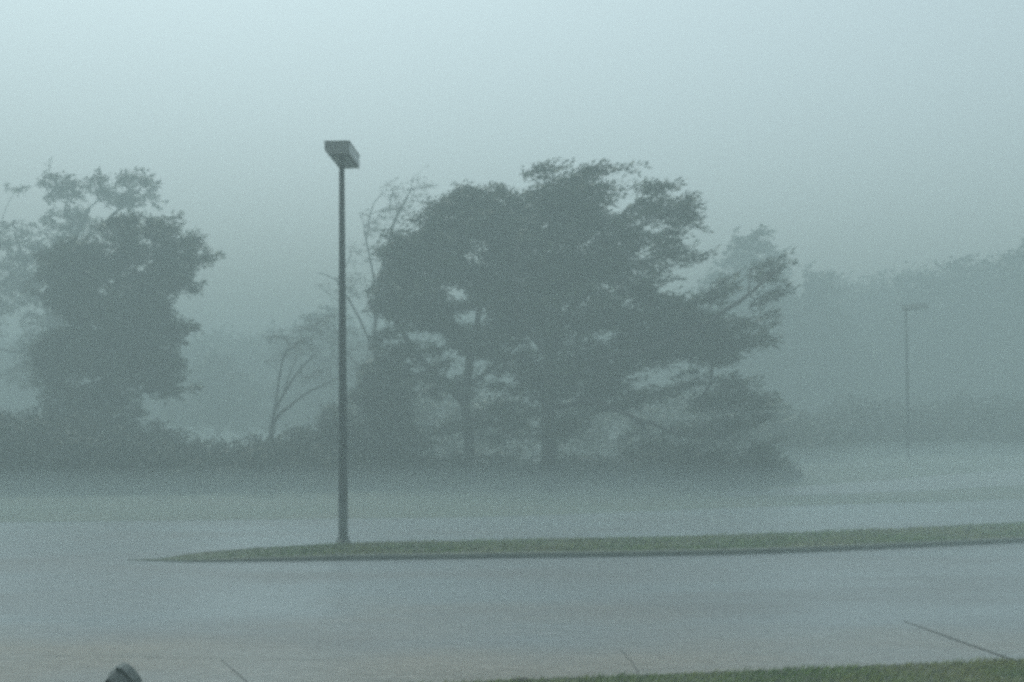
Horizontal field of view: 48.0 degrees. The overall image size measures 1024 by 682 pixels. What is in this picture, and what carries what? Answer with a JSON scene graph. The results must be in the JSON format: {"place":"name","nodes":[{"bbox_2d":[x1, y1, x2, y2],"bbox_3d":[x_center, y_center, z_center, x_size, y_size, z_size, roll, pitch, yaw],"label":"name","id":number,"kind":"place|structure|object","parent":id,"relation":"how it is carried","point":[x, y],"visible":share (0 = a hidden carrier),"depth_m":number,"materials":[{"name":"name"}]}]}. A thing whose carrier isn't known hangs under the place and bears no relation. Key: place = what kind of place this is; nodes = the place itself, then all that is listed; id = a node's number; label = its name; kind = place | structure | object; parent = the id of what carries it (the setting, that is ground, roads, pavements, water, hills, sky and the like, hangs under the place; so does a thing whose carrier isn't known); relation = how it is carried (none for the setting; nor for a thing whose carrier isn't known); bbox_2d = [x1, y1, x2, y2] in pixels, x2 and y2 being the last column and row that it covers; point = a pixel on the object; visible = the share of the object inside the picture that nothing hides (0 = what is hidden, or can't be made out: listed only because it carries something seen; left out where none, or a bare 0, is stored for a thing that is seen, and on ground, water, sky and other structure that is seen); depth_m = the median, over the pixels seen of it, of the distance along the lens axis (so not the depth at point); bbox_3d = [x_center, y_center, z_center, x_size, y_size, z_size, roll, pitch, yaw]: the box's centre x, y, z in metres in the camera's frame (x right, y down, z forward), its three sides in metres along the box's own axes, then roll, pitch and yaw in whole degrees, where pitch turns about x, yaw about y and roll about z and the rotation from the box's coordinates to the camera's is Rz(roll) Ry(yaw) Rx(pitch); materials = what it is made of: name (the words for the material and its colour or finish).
{"place":"outdoors","nodes":[
{"label":"outdoors","id":0,"kind":"place"},
{"bbox_2d":[105,662,141,681],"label":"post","id":1,"kind":"object","parent":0,"point":[124,672],"visible":1,"depth_m":8.00,"materials":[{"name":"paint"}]},
{"bbox_2d":[0,500,1023,681],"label":"road","id":2,"kind":"structure","parent":0,"point":[86,602],"depth_m":15.95,"materials":[{"name":"grey asphalt"}]},
{"bbox_2d":[0,425,1023,681],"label":"ground","id":3,"kind":"structure","parent":0,"point":[216,503],"depth_m":33.59,"materials":[{"name":"green plant"}]},
{"bbox_2d":[0,157,169,414],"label":"maple tree","id":4,"kind":"object","parent":3,"relation":"on","point":[122,200],"visible":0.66,"depth_m":62.27,"materials":[{"name":"green plant"}]},
{"bbox_2d":[17,209,225,461],"bbox_3d":[-14.187,0.136,42.146,7.521,10.154,3.891,0,-3,0],"label":"maple tree","id":5,"kind":"object","parent":3,"relation":"on","point":[142,308],"visible":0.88,"depth_m":41.68,"materials":[{"name":"green plant"}]},
{"bbox_2d":[123,423,201,476],"bbox_3d":[-12.246,4.178,40.879,4.228,2.501,1.955,0,-3,0],"label":"shrub","id":6,"kind":"object","parent":3,"relation":"on","point":[155,436],"visible":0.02,"depth_m":40.75,"materials":[{"name":"green plant"}]},
{"bbox_2d":[158,348,284,440],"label":"hazy tree","id":7,"kind":"object","parent":3,"relation":"on","point":[227,406],"visible":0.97,"depth_m":83.56,"materials":[{"name":"green plant"}]},
{"bbox_2d":[263,312,353,442],"bbox_3d":[-7.805,2.047,44.065,3.581,6.349,2.033,0,-3,0],"label":"slender tree","id":8,"kind":"object","parent":3,"relation":"on","point":[273,422],"visible":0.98,"depth_m":43.97,"materials":[{"name":"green plant"}]},
{"bbox_2d":[265,304,384,435],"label":"hazy tree","id":9,"kind":"object","parent":3,"relation":"on","point":[296,390],"visible":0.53,"depth_m":85.49,"materials":[{"name":"green plant"}]},
{"bbox_2d":[273,369,435,487],"bbox_3d":[-5.270,3.068,38.377,5.483,4.266,2.490,0,-3,0],"label":"shrub","id":10,"kind":"object","parent":3,"relation":"on","point":[382,423],"visible":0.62,"depth_m":38.15,"materials":[{"name":"green plant"}]},
{"bbox_2d":[310,165,436,400],"bbox_3d":[-6.298,-1.191,52.140,5.854,13.733,2.137,0,-3,0],"label":"bare tree","id":11,"kind":"object","parent":3,"relation":"on","point":[375,322],"visible":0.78,"depth_m":52.28,"materials":[{"name":"green plant"}]},
{"bbox_2d":[0,454,772,499],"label":"verge weeds","id":12,"kind":"object","parent":3,"relation":"on","point":[419,482],"visible":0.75,"depth_m":35.45,"materials":[{"name":"green plant"}]},
{"bbox_2d":[0,400,805,495],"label":"undergrowth","id":13,"kind":"object","parent":3,"relation":"on","point":[96,453],"visible":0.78,"depth_m":37.03,"materials":[{"name":"green plant"}]},
{"bbox_2d":[349,179,564,485],"bbox_3d":[-1.618,-0.260,39.232,7.845,10.537,3.733,0,-3,0],"label":"oak tree","id":14,"kind":"object","parent":3,"relation":"on","point":[476,214],"visible":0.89,"depth_m":38.77,"materials":[{"name":"green plant"}]},
{"bbox_2d":[0,238,1023,432],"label":"woods","id":15,"kind":"object","parent":3,"relation":"on","point":[251,358],"visible":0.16,"depth_m":105.67,"materials":[{"name":"green plant"}]},
{"bbox_2d":[0,499,1023,521],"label":"kerb","id":16,"kind":"structure","parent":3,"relation":"on","point":[495,516],"depth_m":28.02,"materials":[{"name":"concrete"}]},
{"bbox_2d":[512,677,528,681],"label":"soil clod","id":17,"kind":"object","parent":3,"relation":"on","point":[521,679],"visible":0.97,"depth_m":11.37,"materials":[{"name":"grey soil"}]},
{"bbox_2d":[131,523,1023,561],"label":"kerb","id":18,"kind":"structure","parent":3,"relation":"on","point":[481,555],"depth_m":20.78,"materials":[{"name":"concrete"}]},
{"bbox_2d":[316,369,862,464],"bbox_3d":[4.210,3.867,53.417,26.694,5.508,7.470,1,-3,-10],"label":"thicket","id":19,"kind":"object","parent":3,"relation":"on","point":[821,436],"visible":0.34,"depth_m":52.89,"materials":[{"name":"green plant"}]},
{"bbox_2d":[492,157,800,489],"bbox_3d":[4.416,-0.641,37.617,10.142,11.260,2.993,0,-3,0],"label":"oak tree","id":20,"kind":"object","parent":3,"relation":"on","point":[567,205],"visible":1,"depth_m":37.33,"materials":[{"name":"green plant"}]},
{"bbox_2d":[389,656,1023,681],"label":"grass","id":21,"kind":"structure","parent":3,"relation":"on","point":[1010,667],"depth_m":11.60,"materials":[{"name":"green plant"}]},
{"bbox_2d":[652,437,781,489],"bbox_3d":[6.620,4.167,37.336,4.285,2.093,1.516,0,-3,0],"label":"shrub","id":22,"kind":"object","parent":3,"relation":"on","point":[716,477],"visible":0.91,"depth_m":37.21,"materials":[{"name":"green plant"}]},
{"bbox_2d":[685,223,813,432],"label":"hazy tree","id":23,"kind":"object","parent":3,"relation":"on","point":[772,381],"visible":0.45,"depth_m":89.67,"materials":[{"name":"green plant"}]},
{"bbox_2d":[776,259,885,421],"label":"hazy tree","id":24,"kind":"object","parent":3,"relation":"on","point":[825,334],"visible":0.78,"depth_m":91.57,"materials":[{"name":"green plant"}]},
{"bbox_2d":[767,385,1023,458],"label":"brush","id":25,"kind":"object","parent":3,"relation":"on","point":[928,424],"visible":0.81,"depth_m":62.89,"materials":[{"name":"green plant"}]},
{"bbox_2d":[851,264,956,430],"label":"hazy tree","id":26,"kind":"object","parent":3,"relation":"on","point":[917,330],"visible":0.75,"depth_m":97.35,"materials":[{"name":"green plant"}]},
{"bbox_2d":[901,303,927,460],"bbox_3d":[19.526,2.016,55.559,0.487,7.613,1.322,1,-3,-24],"label":"street lamp","id":27,"kind":"object","parent":3,"relation":"on","point":[916,306],"visible":0.99,"depth_m":55.84,"materials":[{"name":"grey metal"}]},
{"bbox_2d":[909,253,1022,431],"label":"hazy tree","id":28,"kind":"object","parent":3,"relation":"on","point":[955,283],"visible":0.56,"depth_m":99.12,"materials":[{"name":"green plant"}]},
{"bbox_2d":[972,253,1023,431],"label":"hazy tree","id":29,"kind":"object","parent":3,"relation":"on","point":[1005,386],"visible":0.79,"depth_m":93.86,"materials":[{"name":"green plant"}]},
{"bbox_2d":[0,0,1023,348],"label":"sky","id":30,"kind":"structure","parent":0,"point":[878,135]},
{"bbox_2d":[136,520,1023,559],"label":"island lawn","id":31,"kind":"structure","parent":0,"point":[263,553],"depth_m":21.50,"materials":[{"name":"green plant"}]},
{"bbox_2d":[324,140,359,542],"bbox_3d":[-3.229,0.085,21.983,0.487,7.613,1.322,-1,-3,1],"label":"street lamp","id":32,"kind":"object","parent":31,"relation":"on","point":[343,155],"visible":0.96,"depth_m":22.34,"materials":[{"name":"grey metal"}]},
{"bbox_2d":[715,469,1023,495],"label":"road","id":33,"kind":"structure","parent":0,"point":[1012,477],"depth_m":39.35,"materials":[{"name":"grey asphalt"}]}
]}

